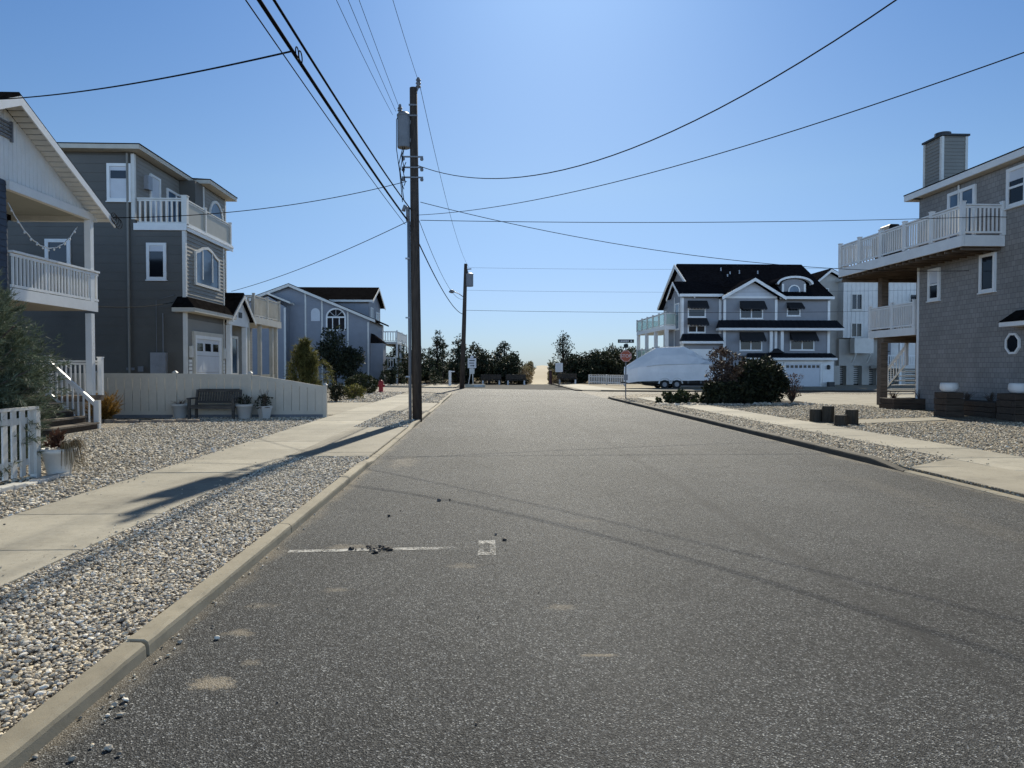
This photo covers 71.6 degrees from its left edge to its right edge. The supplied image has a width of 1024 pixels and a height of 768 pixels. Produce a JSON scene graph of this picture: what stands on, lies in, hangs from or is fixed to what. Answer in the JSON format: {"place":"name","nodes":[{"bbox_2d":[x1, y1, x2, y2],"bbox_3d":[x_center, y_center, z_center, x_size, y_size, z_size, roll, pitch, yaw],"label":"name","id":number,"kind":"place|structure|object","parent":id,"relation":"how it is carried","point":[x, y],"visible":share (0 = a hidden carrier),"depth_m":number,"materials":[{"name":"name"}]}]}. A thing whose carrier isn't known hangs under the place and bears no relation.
{"place":"outdoors","nodes":[
{"label":"outdoors","id":0,"kind":"place"},
{"bbox_2d":[0,394,423,586],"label":"sidewalk","id":1,"kind":"structure","parent":0,"point":[58,529],"depth_m":8.52,"materials":[{"name":"concrete"}]},
{"bbox_2d":[0,391,448,735],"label":"gravel ground","id":2,"kind":"structure","parent":0,"point":[65,681],"depth_m":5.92,"materials":[{"name":"gravel"}]},
{"bbox_2d":[0,406,40,480],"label":"picket fence","id":3,"kind":"object","parent":2,"relation":"on","point":[32,461],"visible":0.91,"depth_m":9.97,"materials":[{"name":"wood"}]},
{"bbox_2d":[0,472,69,491],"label":"brick edging","id":4,"kind":"object","parent":2,"relation":"on","point":[15,486],"visible":0.64,"depth_m":9.69,"materials":[{"name":"white stone"}]},
{"bbox_2d":[0,266,74,477],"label":"juniper","id":5,"kind":"object","parent":2,"relation":"on","point":[19,381],"visible":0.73,"depth_m":10.47,"materials":[{"name":"green plant"}]},
{"bbox_2d":[0,92,114,435],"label":"porch house","id":6,"kind":"structure","parent":2,"relation":"on","point":[42,179],"depth_m":17.39,"materials":[{"name":"white"}]},
{"bbox_2d":[0,51,290,99],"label":"overhead cable","id":7,"kind":"object","parent":6,"relation":"attached to","point":[286,52],"visible":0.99,"depth_m":10.41,"materials":[{"name":"rubber"}]},
{"bbox_2d":[40,427,88,474],"bbox_3d":[-6.625,0.992,10.475,0.652,0.715,0.572,0,1,-2],"label":"flower pot","id":8,"kind":"object","parent":2,"relation":"on","point":[60,458],"visible":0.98,"depth_m":10.41,"materials":[{"name":"ceramic"}]},
{"bbox_2d":[0,454,201,518],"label":"gravel","id":9,"kind":"structure","parent":2,"relation":"on","point":[98,465],"depth_m":10.17,"materials":[{"name":"gravel"}]},
{"bbox_2d":[81,390,124,418],"bbox_3d":[-12.074,0.626,20.981,1.252,1.048,1.219,-1,2,-37],"label":"dry shrub","id":10,"kind":"object","parent":2,"relation":"on","point":[108,411],"visible":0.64,"depth_m":20.88,"materials":[{"name":"orange plant"}]},
{"bbox_2d":[7,142,280,381],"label":"three storey house","id":11,"kind":"structure","parent":2,"relation":"on","point":[204,322],"depth_m":27.38,"materials":[{"name":"grey"}]},
{"bbox_2d":[44,239,70,297],"bbox_3d":[-17.387,-4.368,27.181,1.010,2.360,0.100,0,1,-2],"label":"window","id":12,"kind":"structure","parent":11,"relation":"in","point":[63,254],"depth_m":27.18,"materials":[{"name":"white plastic"}]},
{"bbox_2d":[106,163,131,202],"bbox_3d":[-15.064,-7.710,27.199,0.960,1.480,0.100,0,1,-2],"label":"window","id":13,"kind":"structure","parent":11,"relation":"in","point":[116,187],"depth_m":27.21,"materials":[{"name":"white plastic"}]},
{"bbox_2d":[149,173,160,221],"bbox_3d":[-14.535,-7.425,28.979,0.100,2.090,0.960,0,1,-2],"label":"balcony door","id":14,"kind":"structure","parent":11,"relation":"in","point":[156,193],"depth_m":28.99,"materials":[{"name":"white plastic"}]},
{"bbox_2d":[145,243,167,280],"bbox_3d":[-13.690,-4.702,27.322,0.810,1.460,0.100,0,1,-2],"label":"window","id":15,"kind":"structure","parent":11,"relation":"in","point":[156,256],"depth_m":27.33,"materials":[{"name":"white plastic"}]},
{"bbox_2d":[166,188,180,221],"bbox_3d":[-14.614,-7.344,30.954,0.100,1.940,1.910,0,1,-2],"label":"sliding door","id":16,"kind":"structure","parent":11,"relation":"in","point":[169,193],"depth_m":30.67,"materials":[{"name":"white plastic"}]},
{"bbox_2d":[194,247,219,291],"bbox_3d":[-12.657,-4.831,29.513,0.090,1.700,2.600,0,1,-2],"label":"window","id":17,"kind":"structure","parent":11,"relation":"in","point":[206,264],"depth_m":29.42,"materials":[{"name":"white glass"}]},
{"bbox_2d":[197,339,219,373],"bbox_3d":[-12.687,-0.488,29.640,0.032,2.710,2.540,0,1,-2],"label":"garage door","id":18,"kind":"structure","parent":11,"relation":"in","point":[206,349],"depth_m":29.61,"materials":[{"name":"white"}]},
{"bbox_2d":[232,336,238,373],"bbox_3d":[-14.117,-1.410,36.139,0.100,2.040,1.060,0,1,-2],"label":"window","id":19,"kind":"structure","parent":11,"relation":"in","point":[235,366],"depth_m":36.32,"materials":[{"name":"glass"}]},
{"bbox_2d":[91,419,199,422],"bbox_3d":[-10.627,1.091,20.600,3.020,0.140,0.238,0,1,-2],"label":"stone edging","id":20,"kind":"object","parent":2,"relation":"on","point":[154,420],"visible":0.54,"depth_m":20.53,"materials":[{"name":"grey stone"}]},
{"bbox_2d":[29,371,327,417],"bbox_3d":[-11.707,0.367,22.561,11.580,1.580,0.160,0,1,-2],"label":"vinyl fence","id":21,"kind":"object","parent":2,"relation":"on","point":[151,395],"visible":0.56,"depth_m":22.60,"materials":[{"name":"plastic"}]},
{"bbox_2d":[171,400,186,418],"bbox_3d":[-10.458,0.774,22.370,0.522,0.615,0.516,-1,2,-40],"label":"flower pot","id":22,"kind":"object","parent":2,"relation":"on","point":[180,410],"visible":0.85,"depth_m":22.21,"materials":[{"name":"white ceramic"}]},
{"bbox_2d":[41,417,324,455],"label":"gravel","id":23,"kind":"structure","parent":2,"relation":"on","point":[205,430],"depth_m":16.64,"materials":[{"name":"gravel"}]},
{"bbox_2d":[186,389,241,419],"bbox_3d":[-9.257,0.622,22.132,1.450,0.930,0.714,0,1,1],"label":"wooden bench","id":24,"kind":"object","parent":2,"relation":"on","point":[231,406],"visible":0.85,"depth_m":22.34,"materials":[{"name":"grey wood"}]},
{"bbox_2d":[235,394,253,418],"bbox_3d":[-8.345,0.688,22.153,0.567,0.797,0.562,0,1,-2],"label":"flower pot","id":25,"kind":"object","parent":2,"relation":"on","point":[244,411],"visible":1,"depth_m":21.99,"materials":[{"name":"white ceramic"}]},
{"bbox_2d":[253,389,272,417],"bbox_3d":[-7.776,0.616,22.224,0.573,0.937,0.607,0,1,-2],"label":"flower pot","id":26,"kind":"object","parent":2,"relation":"on","point":[264,410],"visible":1,"depth_m":22.16,"materials":[{"name":"ceramic"}]},
{"bbox_2d":[284,336,336,388],"bbox_3d":[-10.297,-0.715,35.970,3.136,3.596,2.227,0,1,13],"label":"weeping cypress","id":27,"kind":"object","parent":2,"relation":"on","point":[305,361],"visible":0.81,"depth_m":35.85,"materials":[{"name":"green plant"}]},
{"bbox_2d":[249,283,407,384],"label":"blue grey house","id":28,"kind":"structure","parent":2,"relation":"on","point":[311,312],"depth_m":65.25,"materials":[{"name":"wood"}]},
{"bbox_2d":[326,308,345,330],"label":"window","id":29,"kind":"structure","parent":28,"relation":"in","point":[335,316],"depth_m":65.25,"materials":[{"name":"white plastic"}]},
{"bbox_2d":[327,381,346,401],"bbox_3d":[-8.253,0.400,33.319,0.912,1.063,1.046,0,1,18],"label":"clipped bush","id":30,"kind":"object","parent":2,"relation":"on","point":[337,394],"visible":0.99,"depth_m":33.20,"materials":[{"name":"green plant"}]},
{"bbox_2d":[343,383,366,399],"bbox_3d":[-8.006,0.391,35.952,1.284,0.902,1.094,0,1,-2],"label":"clipped bush","id":31,"kind":"object","parent":2,"relation":"on","point":[354,391],"visible":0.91,"depth_m":35.79,"materials":[{"name":"green plant"}]},
{"bbox_2d":[344,373,378,392],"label":"clipped bush","id":32,"kind":"object","parent":2,"relation":"on","point":[368,386],"visible":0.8,"depth_m":43.73,"materials":[{"name":"green plant"}]},
{"bbox_2d":[327,392,405,401],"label":"gravel","id":33,"kind":"structure","parent":2,"relation":"on","point":[375,396],"depth_m":37.49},
{"bbox_2d":[396,77,423,421],"bbox_3d":[-3.096,-3.964,21.679,0.826,10.721,0.445,0,1,-2],"label":"utility pole","id":34,"kind":"object","parent":2,"relation":"on","point":[406,130],"visible":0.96,"depth_m":21.60,"materials":[{"name":"brown wood"}]},
{"bbox_2d":[111,181,406,228],"bbox_3d":[-7.088,-5.182,20.449,8.102,1.908,0.406,0,1,-19],"label":"overhead cable","id":35,"kind":"object","parent":34,"relation":"attached to","point":[113,220],"visible":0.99,"depth_m":19.95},
{"bbox_2d":[245,0,404,223],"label":"overhead cable","id":36,"kind":"object","parent":34,"relation":"attached to","point":[311,94],"visible":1,"depth_m":9.52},
{"bbox_2d":[257,0,407,219],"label":"overhead cable","id":37,"kind":"object","parent":34,"relation":"attached to","point":[277,28],"visible":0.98,"depth_m":9.87,"materials":[{"name":"rubber"}]},
{"bbox_2d":[273,0,410,209],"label":"overhead cable","id":38,"kind":"object","parent":34,"relation":"attached to","point":[306,51],"visible":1,"depth_m":9.50,"materials":[{"name":"rubber"}]},
{"bbox_2d":[417,0,896,178],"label":"overhead cable","id":39,"kind":"object","parent":34,"relation":"attached to","point":[700,117],"visible":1,"depth_m":12.62,"materials":[{"name":"rubber"}]},
{"bbox_2d":[421,202,968,270],"bbox_3d":[6.510,-4.707,23.131,18.840,1.778,0.020,0,1,-9],"label":"overhead cable","id":40,"kind":"object","parent":34,"relation":"attached to","point":[653,249],"visible":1,"depth_m":22.82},
{"bbox_2d":[420,216,998,222],"bbox_3d":[13.133,-5.373,22.682,31.928,0.726,0.020,0,1,-4],"label":"overhead cable","id":41,"kind":"object","parent":34,"relation":"attached to","point":[699,222],"visible":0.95,"depth_m":22.19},
{"bbox_2d":[423,52,1023,214],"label":"overhead cable","id":42,"kind":"object","parent":34,"relation":"attached to","point":[771,137],"visible":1,"depth_m":11.32,"materials":[{"name":"rubber"}]},
{"bbox_2d":[92,456,368,546],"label":"gravel","id":43,"kind":"structure","parent":0,"point":[157,527],"depth_m":8.03,"materials":[{"name":"gravel"}]},
{"bbox_2d":[288,427,405,456],"bbox_3d":[-3.397,1.280,15.784,1.420,0.140,6.238,0,1,-2],"label":"driveway apron","id":44,"kind":"object","parent":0,"point":[360,441],"visible":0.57,"depth_m":14.82,"materials":[{"name":"concrete"}]},
{"bbox_2d":[327,402,372,414],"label":"driveway","id":45,"kind":"structure","parent":0,"point":[333,408],"depth_m":28.90,"materials":[{"name":"concrete"}]},
{"bbox_2d":[354,410,425,426],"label":"gravel","id":46,"kind":"structure","parent":0,"point":[398,418],"depth_m":21.21,"materials":[{"name":"gravel"}]},
{"bbox_2d":[327,383,459,386],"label":"sandy verge","id":47,"kind":"structure","parent":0,"point":[428,383],"depth_m":72.85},
{"bbox_2d":[313,325,352,383],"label":"evergreen tree","id":48,"kind":"object","parent":47,"relation":"on","point":[328,352],"visible":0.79,"depth_m":61.50,"materials":[{"name":"green plant"}]},
{"bbox_2d":[333,346,366,383],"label":"evergreen tree","id":49,"kind":"object","parent":47,"relation":"on","point":[357,358],"visible":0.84,"depth_m":61.22,"materials":[{"name":"green plant"}]},
{"bbox_2d":[428,330,453,380],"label":"pine tree","id":50,"kind":"object","parent":47,"relation":"on","point":[438,344],"visible":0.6,"depth_m":76.46,"materials":[{"name":"green plant"}]},
{"bbox_2d":[438,333,476,381],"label":"pine tree","id":51,"kind":"object","parent":47,"relation":"on","point":[456,352],"visible":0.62,"depth_m":73.55,"materials":[{"name":"green plant"}]},
{"bbox_2d":[394,367,607,384],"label":"dune","id":52,"kind":"structure","parent":0,"point":[533,372],"depth_m":77.50,"materials":[{"name":"sand"}]},
{"bbox_2d":[473,348,503,382],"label":"scrub tree","id":53,"kind":"object","parent":52,"relation":"on","point":[487,363],"visible":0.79,"depth_m":73.86,"materials":[{"name":"green plant"}]},
{"bbox_2d":[386,358,629,383],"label":"undergrowth","id":54,"kind":"object","parent":52,"relation":"on","point":[609,372],"visible":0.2,"depth_m":74.27,"materials":[{"name":"green plant"}]},
{"bbox_2d":[495,351,524,382],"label":"scrub tree","id":55,"kind":"object","parent":52,"relation":"on","point":[511,361],"visible":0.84,"depth_m":73.25,"materials":[{"name":"green plant"}]},
{"bbox_2d":[0,0,1023,367],"label":"sky","id":56,"kind":"structure","parent":0,"point":[510,88],"materials":[{"name":"blue"}]},
{"bbox_2d":[457,384,570,389],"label":"street","id":57,"kind":"structure","parent":0,"point":[526,386],"depth_m":59.80,"materials":[{"name":"asphalt"}]},
{"bbox_2d":[20,395,1023,767],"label":"street","id":58,"kind":"structure","parent":0,"point":[640,587],"depth_m":4.64,"materials":[{"name":"asphalt"}]},
{"bbox_2d":[68,625,219,760],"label":"pebbles","id":59,"kind":"object","parent":58,"relation":"on","point":[108,747],"visible":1,"depth_m":3.36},
{"bbox_2d":[531,365,548,383],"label":"sand path","id":60,"kind":"structure","parent":0,"point":[540,375],"depth_m":83.31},
{"bbox_2d":[327,387,914,397],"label":"cross street","id":61,"kind":"structure","parent":0,"point":[533,393],"depth_m":47.71,"materials":[{"name":"asphalt"}]},
{"bbox_2d":[558,384,702,389],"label":"sidewalk","id":62,"kind":"structure","parent":0,"point":[581,387],"depth_m":54.49,"materials":[{"name":"concrete"}]},
{"bbox_2d":[614,397,718,413],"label":"gravel","id":63,"kind":"structure","parent":0,"point":[682,409],"depth_m":28.24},
{"bbox_2d":[552,383,914,391],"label":"sandy verge","id":64,"kind":"structure","parent":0,"point":[631,386],"depth_m":61.04,"materials":[{"name":"sand"}]},
{"bbox_2d":[548,330,576,373],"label":"pine tree","id":65,"kind":"object","parent":64,"relation":"on","point":[563,355],"visible":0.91,"depth_m":74.06,"materials":[{"name":"green plant"}]},
{"bbox_2d":[564,354,584,382],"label":"scrub tree","id":66,"kind":"object","parent":64,"relation":"on","point":[573,364],"visible":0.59,"depth_m":74.60,"materials":[{"name":"green plant"}]},
{"bbox_2d":[578,356,606,382],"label":"scrub tree","id":67,"kind":"object","parent":64,"relation":"on","point":[597,369],"visible":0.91,"depth_m":73.12,"materials":[{"name":"green plant"}]},
{"bbox_2d":[581,348,619,382],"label":"scrub tree","id":68,"kind":"object","parent":64,"relation":"on","point":[603,355],"visible":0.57,"depth_m":75.07,"materials":[{"name":"green plant"}]},
{"bbox_2d":[588,374,624,385],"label":"picket fence","id":69,"kind":"object","parent":64,"relation":"on","point":[615,377],"visible":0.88,"depth_m":66.72,"materials":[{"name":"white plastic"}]},
{"bbox_2d":[621,347,723,388],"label":"covered boat","id":70,"kind":"object","parent":64,"relation":"on","point":[670,367],"visible":0.96,"depth_m":55.06,"materials":[{"name":"white fabric"}]},
{"bbox_2d":[636,264,843,386],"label":"awning house","id":71,"kind":"structure","parent":64,"relation":"on","point":[790,332],"depth_m":60.63,"materials":[{"name":"grey"}]},
{"bbox_2d":[739,334,761,350],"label":"window","id":72,"kind":"structure","parent":71,"relation":"in","point":[743,346],"depth_m":60.37,"materials":[{"name":"white plastic"}]},
{"bbox_2d":[789,340,814,350],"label":"window","id":73,"kind":"structure","parent":71,"relation":"in","point":[794,345],"depth_m":61.25,"materials":[{"name":"white plastic"}]},
{"bbox_2d":[786,364,819,386],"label":"garage door","id":74,"kind":"structure","parent":71,"relation":"in","point":[811,372],"depth_m":60.64,"materials":[{"name":"white metal"}]},
{"bbox_2d":[812,269,915,384],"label":"beige house","id":75,"kind":"structure","parent":64,"relation":"on","point":[853,347],"depth_m":66.65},
{"bbox_2d":[689,400,828,405],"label":"planting bed ground","id":76,"kind":"structure","parent":0,"point":[775,402],"depth_m":29.79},
{"bbox_2d":[655,388,704,402],"bbox_3d":[7.559,0.675,31.773,2.447,1.006,1.672,0,1,-2],"label":"shrub","id":77,"kind":"object","parent":76,"relation":"on","point":[681,396],"visible":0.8,"depth_m":31.57,"materials":[{"name":"green plant"}]},
{"bbox_2d":[704,346,745,382],"bbox_3d":[9.593,-0.421,31.959,2.029,2.602,1.752,0,1,-2],"label":"reddish shrub","id":78,"kind":"object","parent":76,"relation":"on","point":[721,374],"visible":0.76,"depth_m":31.79,"materials":[{"name":"brown plant"}]},
{"bbox_2d":[701,380,753,403],"bbox_3d":[9.396,0.446,31.158,2.337,1.242,1.302,0,1,-2],"label":"clipped hedge","id":79,"kind":"object","parent":76,"relation":"on","point":[725,392],"visible":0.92,"depth_m":30.81,"materials":[{"name":"green plant"}]},
{"bbox_2d":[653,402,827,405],"bbox_3d":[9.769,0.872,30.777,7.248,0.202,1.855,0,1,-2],"label":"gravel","id":80,"kind":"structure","parent":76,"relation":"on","point":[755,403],"depth_m":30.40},
{"bbox_2d":[728,354,790,402],"bbox_3d":[11.212,-0.092,32.495,2.995,2.619,2.974,0,1,-2],"label":"hedge bush","id":81,"kind":"object","parent":76,"relation":"on","point":[768,381],"visible":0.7,"depth_m":31.72,"materials":[{"name":"green plant"}]},
{"bbox_2d":[784,372,803,401],"bbox_3d":[12.763,0.161,32.535,1.202,1.402,1.167,0,1,-2],"label":"bare shrub","id":82,"kind":"object","parent":76,"relation":"on","point":[791,396],"visible":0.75,"depth_m":32.41,"materials":[{"name":"brown plant"}]},
{"bbox_2d":[614,394,1023,496],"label":"gravel ground","id":83,"kind":"structure","parent":0,"point":[966,418],"depth_m":20.31,"materials":[{"name":"gravel"}]},
{"bbox_2d":[618,339,633,397],"bbox_3d":[5.879,-0.771,36.658,0.605,3.060,0.605,1,2,43],"label":"stop sign","id":84,"kind":"object","parent":83,"relation":"on","point":[625,355],"visible":1,"depth_m":36.63,"materials":[{"name":"red"}]},
{"bbox_2d":[821,406,834,421],"bbox_3d":[9.197,0.897,20.662,0.350,0.525,0.350,0,1,-2],"label":"piling stub","id":85,"kind":"object","parent":83,"relation":"on","point":[828,413],"visible":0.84,"depth_m":20.52,"materials":[{"name":"brown wood"}]},
{"bbox_2d":[711,404,964,419],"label":"gravel","id":86,"kind":"structure","parent":83,"relation":"on","point":[804,410],"depth_m":25.89,"materials":[{"name":"gravel"}]},
{"bbox_2d":[879,398,925,408],"bbox_3d":[15.454,0.756,27.568,1.900,0.416,1.000,0,1,-2],"label":"timber planter","id":87,"kind":"object","parent":83,"relation":"on","point":[900,403],"visible":0.57,"depth_m":27.07,"materials":[{"name":"brown wood"}]},
{"bbox_2d":[838,131,1023,409],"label":"shingle house","id":88,"kind":"structure","parent":83,"relation":"on","point":[965,331],"depth_m":25.09,"materials":[{"name":"grey wood"}]},
{"bbox_2d":[926,267,940,302],"bbox_3d":[15.742,-3.693,26.519,0.100,1.240,0.740,0,1,-2],"label":"window","id":89,"kind":"structure","parent":88,"relation":"in","point":[933,275],"depth_m":26.49,"materials":[{"name":"white plastic"}]},
{"bbox_2d":[946,184,976,238],"bbox_3d":[15.801,-5.835,25.006,0.100,2.050,1.510,0,1,-2],"label":"deck door","id":90,"kind":"structure","parent":88,"relation":"in","point":[969,193],"depth_m":24.73,"materials":[{"name":"white plastic"}]},
{"bbox_2d":[977,252,996,294],"bbox_3d":[15.856,-3.690,23.705,0.100,1.320,0.810,0,1,-2],"label":"window","id":91,"kind":"structure","parent":88,"relation":"in","point":[987,262],"depth_m":23.71,"materials":[{"name":"white plastic"}]},
{"bbox_2d":[1005,333,1020,353],"bbox_3d":[15.923,-1.284,22.586,0.060,0.665,0.612,0,1,-2],"label":"octagon window","id":92,"kind":"structure","parent":88,"relation":"in","point":[1012,341],"depth_m":22.59,"materials":[{"name":"white plastic"}]},
{"bbox_2d":[1004,163,1023,209],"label":"window","id":93,"kind":"structure","parent":88,"relation":"in","point":[1014,175],"depth_m":22.46,"materials":[{"name":"white plastic"}]},
{"bbox_2d":[933,392,963,416],"bbox_3d":[14.231,0.666,23.137,0.600,0.796,0.650,0,1,-2],"label":"timber planter","id":94,"kind":"object","parent":83,"relation":"on","point":[948,404],"visible":1,"depth_m":22.83,"materials":[{"name":"brown wood"}]},
{"bbox_2d":[963,399,996,417],"bbox_3d":[15.513,0.805,23.618,0.700,0.496,2.500,0,1,-2],"label":"timber planter","id":95,"kind":"object","parent":83,"relation":"on","point":[982,408],"visible":0.43,"depth_m":23.08,"materials":[{"name":"brown wood"}]},
{"bbox_2d":[996,393,1023,420],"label":"timber planter","id":96,"kind":"object","parent":83,"relation":"on","point":[1010,406],"visible":1,"depth_m":21.27,"materials":[{"name":"brown wood"}]},
{"bbox_2d":[690,413,949,466],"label":"gravel","id":97,"kind":"structure","parent":0,"point":[899,457],"depth_m":14.95,"materials":[{"name":"gravel"}]},
{"bbox_2d":[636,397,1023,471],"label":"sidewalk","id":98,"kind":"structure","parent":0,"point":[1001,460],"depth_m":15.32,"materials":[{"name":"concrete"}]},
{"bbox_2d":[782,394,914,406],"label":"driveway","id":99,"kind":"structure","parent":0,"point":[869,400],"depth_m":36.81,"materials":[{"name":"concrete"}]},
{"bbox_2d":[795,385,914,389],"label":"driveway","id":100,"kind":"structure","parent":0,"point":[855,387],"depth_m":57.58,"materials":[{"name":"concrete"}]},
{"bbox_2d":[808,417,945,424],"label":"garden path","id":101,"kind":"structure","parent":0,"point":[896,420],"depth_m":21.22,"materials":[{"name":"concrete"}]},
{"bbox_2d":[827,422,1023,456],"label":"gravel","id":102,"kind":"structure","parent":0,"point":[983,427],"depth_m":17.27,"materials":[{"name":"gravel"}]},
{"bbox_2d":[910,459,985,467],"bbox_3d":[6.981,1.373,11.829,1.320,0.132,0.990,0,1,-2],"label":"driveway apron","id":103,"kind":"object","parent":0,"point":[950,463],"visible":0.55,"depth_m":11.58,"materials":[{"name":"concrete"}]},
{"bbox_2d":[911,466,1023,493],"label":"driveway apron","id":104,"kind":"object","parent":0,"point":[1003,478],"visible":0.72,"depth_m":10.42,"materials":[{"name":"concrete"}]},
{"label":"ground","id":105,"kind":"structure","parent":0,"visible":0},
{"bbox_2d":[0,393,451,767],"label":"kerb","id":106,"kind":"structure","parent":105,"relation":"on","point":[27,738],"depth_m":4.07,"materials":[{"name":"concrete"}]},
{"bbox_2d":[449,264,473,388],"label":"utility pole","id":107,"kind":"object","parent":105,"relation":"on","point":[468,280],"visible":0.95,"depth_m":56.67,"materials":[{"name":"brown wood"}]},
{"bbox_2d":[470,310,867,312],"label":"overhead cable","id":108,"kind":"object","parent":107,"relation":"attached to","point":[679,312],"visible":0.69,"depth_m":56.05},
{"bbox_2d":[608,396,907,471],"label":"kerb","id":109,"kind":"structure","parent":105,"relation":"on","point":[869,459],"depth_m":15.51,"materials":[{"name":"concrete"}]},
{"bbox_2d":[601,390,914,391],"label":"kerb","id":110,"kind":"structure","parent":105,"relation":"on","point":[795,390],"depth_m":49.02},
{"bbox_2d":[904,470,1023,501],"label":"kerb","id":111,"kind":"structure","parent":105,"relation":"on","point":[990,491],"depth_m":9.82,"materials":[{"name":"concrete"}]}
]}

